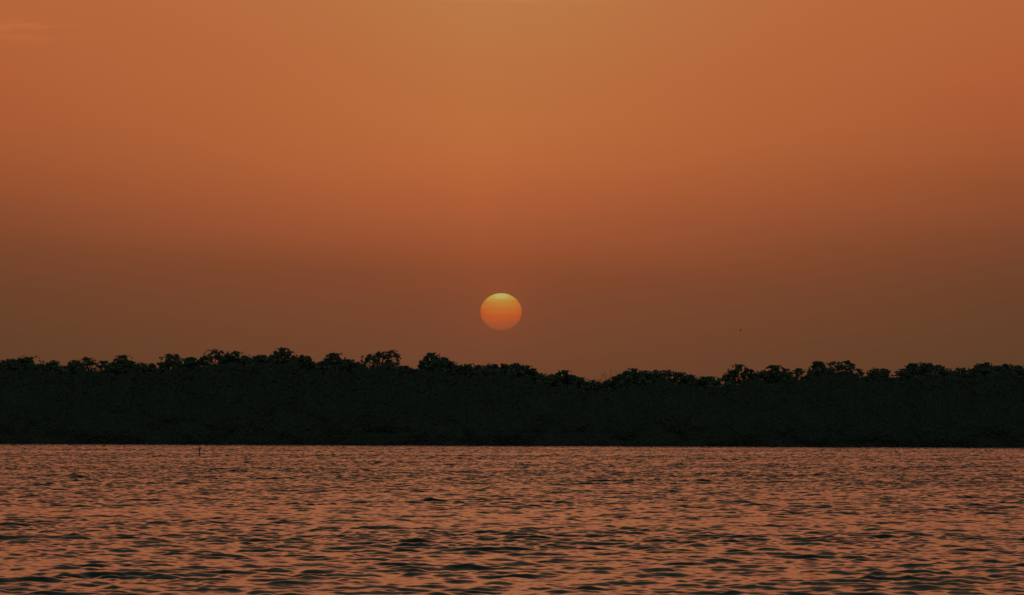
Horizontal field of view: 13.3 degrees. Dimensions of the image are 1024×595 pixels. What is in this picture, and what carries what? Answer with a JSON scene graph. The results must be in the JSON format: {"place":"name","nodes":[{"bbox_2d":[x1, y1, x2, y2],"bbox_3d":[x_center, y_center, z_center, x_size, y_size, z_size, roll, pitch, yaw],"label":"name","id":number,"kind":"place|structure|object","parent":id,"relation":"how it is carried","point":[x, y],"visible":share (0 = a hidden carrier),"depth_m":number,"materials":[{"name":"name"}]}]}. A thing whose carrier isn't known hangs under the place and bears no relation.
{"place":"outdoors","nodes":[
{"label":"outdoors","id":0,"kind":"place"},
{"bbox_2d":[31,443,895,446],"bbox_3d":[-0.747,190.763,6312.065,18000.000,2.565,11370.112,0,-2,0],"label":"shore","id":1,"kind":"structure","parent":0,"point":[495,445],"depth_m":635.04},
{"bbox_2d":[0,355,50,374],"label":"shore tree","id":2,"kind":"object","parent":1,"relation":"on","point":[13,364],"visible":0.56,"depth_m":648.04,"materials":[{"name":"green plant"}]},
{"bbox_2d":[45,360,65,374],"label":"shore tree","id":3,"kind":"object","parent":1,"relation":"on","point":[53,366],"visible":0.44,"depth_m":652.12,"materials":[{"name":"green plant"}]},
{"bbox_2d":[61,357,111,376],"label":"shore tree","id":4,"kind":"object","parent":1,"relation":"on","point":[72,369],"visible":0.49,"depth_m":650.45,"materials":[{"name":"green plant"}]},
{"bbox_2d":[103,355,137,374],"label":"shore tree","id":5,"kind":"object","parent":1,"relation":"on","point":[120,363],"visible":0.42,"depth_m":654.73,"materials":[{"name":"green plant"}]},
{"bbox_2d":[133,362,158,374],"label":"shore tree","id":6,"kind":"object","parent":1,"relation":"on","point":[145,369],"visible":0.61,"depth_m":648.30,"materials":[{"name":"green plant"}]},
{"bbox_2d":[156,354,187,374],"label":"shore tree","id":7,"kind":"object","parent":1,"relation":"on","point":[167,364],"visible":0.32,"depth_m":653.14,"materials":[{"name":"green plant"}]},
{"bbox_2d":[181,357,204,370],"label":"shore tree","id":8,"kind":"object","parent":1,"relation":"on","point":[191,364],"visible":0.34,"depth_m":656.88,"materials":[{"name":"green plant"}]},
{"bbox_2d":[199,349,227,366],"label":"shore tree","id":9,"kind":"object","parent":1,"relation":"on","point":[218,356],"visible":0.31,"depth_m":651.45,"materials":[{"name":"green plant"}]},
{"bbox_2d":[218,351,251,365],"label":"shore tree","id":10,"kind":"object","parent":1,"relation":"on","point":[234,358],"visible":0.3,"depth_m":654.12,"materials":[{"name":"green plant"}]},
{"bbox_2d":[246,354,274,368],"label":"shore tree","id":11,"kind":"object","parent":1,"relation":"on","point":[257,360],"visible":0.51,"depth_m":648.19,"materials":[{"name":"green plant"}]},
{"bbox_2d":[267,347,300,369],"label":"shore tree","id":12,"kind":"object","parent":1,"relation":"on","point":[281,356],"visible":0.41,"depth_m":652.50,"materials":[{"name":"green plant"}]},
{"bbox_2d":[290,354,316,370],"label":"shore tree","id":13,"kind":"object","parent":1,"relation":"on","point":[306,362],"visible":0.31,"depth_m":656.73,"materials":[{"name":"green plant"}]},
{"bbox_2d":[313,352,348,373],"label":"shore tree","id":14,"kind":"object","parent":1,"relation":"on","point":[335,361],"visible":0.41,"depth_m":650.08,"materials":[{"name":"green plant"}]},
{"bbox_2d":[343,358,365,372],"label":"shore tree","id":15,"kind":"object","parent":1,"relation":"on","point":[352,363],"visible":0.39,"depth_m":654.34,"materials":[{"name":"green plant"}]},
{"bbox_2d":[355,350,404,373],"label":"shore tree","id":16,"kind":"object","parent":1,"relation":"on","point":[388,365],"visible":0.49,"depth_m":648.56,"materials":[{"name":"green plant"}]},
{"bbox_2d":[401,365,432,375],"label":"shore tree","id":17,"kind":"object","parent":1,"relation":"on","point":[408,370],"visible":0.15,"depth_m":653.05,"materials":[{"name":"green plant"}]},
{"bbox_2d":[417,352,457,375],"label":"shore tree","id":18,"kind":"object","parent":1,"relation":"on","point":[436,363],"visible":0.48,"depth_m":655.95,"materials":[{"name":"green plant"}]},
{"bbox_2d":[451,363,489,378],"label":"shore tree","id":19,"kind":"object","parent":1,"relation":"on","point":[469,370],"visible":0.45,"depth_m":650.35,"materials":[{"name":"green plant"}]},
{"bbox_2d":[484,363,509,376],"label":"shore tree","id":20,"kind":"object","parent":1,"relation":"on","point":[493,369],"visible":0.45,"depth_m":654.94,"materials":[{"name":"green plant"}]},
{"bbox_2d":[0,360,1023,446],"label":"shore thicket","id":21,"kind":"object","parent":1,"relation":"on","point":[290,402],"visible":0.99,"depth_m":637.70,"materials":[{"name":"black plant"}]},
{"bbox_2d":[507,363,544,384],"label":"shore tree","id":22,"kind":"object","parent":1,"relation":"on","point":[533,375],"visible":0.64,"depth_m":648.13,"materials":[{"name":"green plant"}]},
{"bbox_2d":[540,373,562,386],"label":"shore tree","id":23,"kind":"object","parent":1,"relation":"on","point":[550,381],"visible":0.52,"depth_m":652.60,"materials":[{"name":"green plant"}]},
{"bbox_2d":[553,370,578,387],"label":"shore tree","id":24,"kind":"object","parent":1,"relation":"on","point":[566,379],"visible":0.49,"depth_m":656.58,"materials":[{"name":"green plant"}]},
{"bbox_2d":[568,377,611,393],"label":"shore tree","id":25,"kind":"object","parent":1,"relation":"on","point":[582,384],"visible":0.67,"depth_m":650.52,"materials":[{"name":"green plant"}]},
{"bbox_2d":[603,374,627,391],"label":"shore tree","id":26,"kind":"object","parent":1,"relation":"on","point":[611,384],"visible":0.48,"depth_m":654.67,"materials":[{"name":"green plant"}]},
{"bbox_2d":[614,368,655,391],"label":"shore tree","id":27,"kind":"object","parent":1,"relation":"on","point":[637,379],"visible":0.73,"depth_m":647.67,"materials":[{"name":"green plant"}]},
{"bbox_2d":[651,370,678,386],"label":"shore tree","id":28,"kind":"object","parent":1,"relation":"on","point":[663,376],"visible":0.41,"depth_m":652.39,"materials":[{"name":"green plant"}]},
{"bbox_2d":[669,371,700,386],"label":"shore tree","id":29,"kind":"object","parent":1,"relation":"on","point":[686,379],"visible":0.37,"depth_m":656.48,"materials":[{"name":"green plant"}]},
{"bbox_2d":[692,376,725,389],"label":"shore tree","id":30,"kind":"object","parent":1,"relation":"on","point":[707,382],"visible":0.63,"depth_m":650.42,"materials":[{"name":"green plant"}]},
{"bbox_2d":[718,364,759,388],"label":"shore tree","id":31,"kind":"object","parent":1,"relation":"on","point":[745,375],"visible":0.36,"depth_m":655.28,"materials":[{"name":"green plant"}]},
{"bbox_2d":[753,365,793,384],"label":"shore tree","id":32,"kind":"object","parent":1,"relation":"on","point":[770,376],"visible":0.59,"depth_m":648.35,"materials":[{"name":"green plant"}]},
{"bbox_2d":[791,368,815,380],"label":"shore tree","id":33,"kind":"object","parent":1,"relation":"on","point":[799,372],"visible":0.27,"depth_m":652.58,"materials":[{"name":"green plant"}]},
{"bbox_2d":[807,361,830,376],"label":"shore tree","id":34,"kind":"object","parent":1,"relation":"on","point":[818,367],"visible":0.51,"depth_m":657.97,"materials":[{"name":"green plant"}]},
{"bbox_2d":[825,360,870,381],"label":"shore tree","id":35,"kind":"object","parent":1,"relation":"on","point":[848,364],"visible":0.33,"depth_m":651.38,"materials":[{"name":"green plant"}]},
{"bbox_2d":[863,367,893,381],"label":"shore tree","id":36,"kind":"object","parent":1,"relation":"on","point":[882,375],"visible":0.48,"depth_m":654.59,"materials":[{"name":"green plant"}]},
{"bbox_2d":[885,377,902,384],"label":"shore tree","id":37,"kind":"object","parent":1,"relation":"on","point":[889,379],"visible":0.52,"depth_m":649.30,"materials":[{"name":"green plant"}]},
{"bbox_2d":[894,362,938,383],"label":"shore tree","id":38,"kind":"object","parent":1,"relation":"on","point":[909,371],"visible":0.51,"depth_m":652.75,"materials":[{"name":"green plant"}]},
{"bbox_2d":[927,364,952,377],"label":"shore tree","id":39,"kind":"object","parent":1,"relation":"on","point":[943,371],"visible":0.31,"depth_m":657.33,"materials":[{"name":"green plant"}]},
{"bbox_2d":[949,367,979,377],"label":"shore tree","id":40,"kind":"object","parent":1,"relation":"on","point":[963,373],"visible":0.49,"depth_m":650.01,"materials":[{"name":"green plant"}]},
{"bbox_2d":[974,362,999,376],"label":"shore tree","id":41,"kind":"object","parent":1,"relation":"on","point":[985,368],"visible":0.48,"depth_m":654.45,"materials":[{"name":"green plant"}]},
{"bbox_2d":[990,363,1023,378],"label":"shore tree","id":42,"kind":"object","parent":1,"relation":"on","point":[1003,368],"visible":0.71,"depth_m":648.25,"materials":[{"name":"green plant"}]},
{"bbox_2d":[481,293,521,329],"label":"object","id":43,"kind":"object","parent":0,"point":[501,311],"visible":1,"depth_m":59822.30,"materials":[{"name":"orange"}]},
{"bbox_2d":[0,443,1023,594],"bbox_3d":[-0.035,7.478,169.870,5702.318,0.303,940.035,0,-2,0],"label":"water","id":44,"kind":"structure","parent":0,"point":[177,519],"depth_m":115.13,"materials":[{"name":"orange liquid"}]},
{"bbox_2d":[0,0,1023,384],"label":"sky","id":45,"kind":"structure","parent":0,"point":[652,183],"materials":[{"name":"orange"}]}
]}

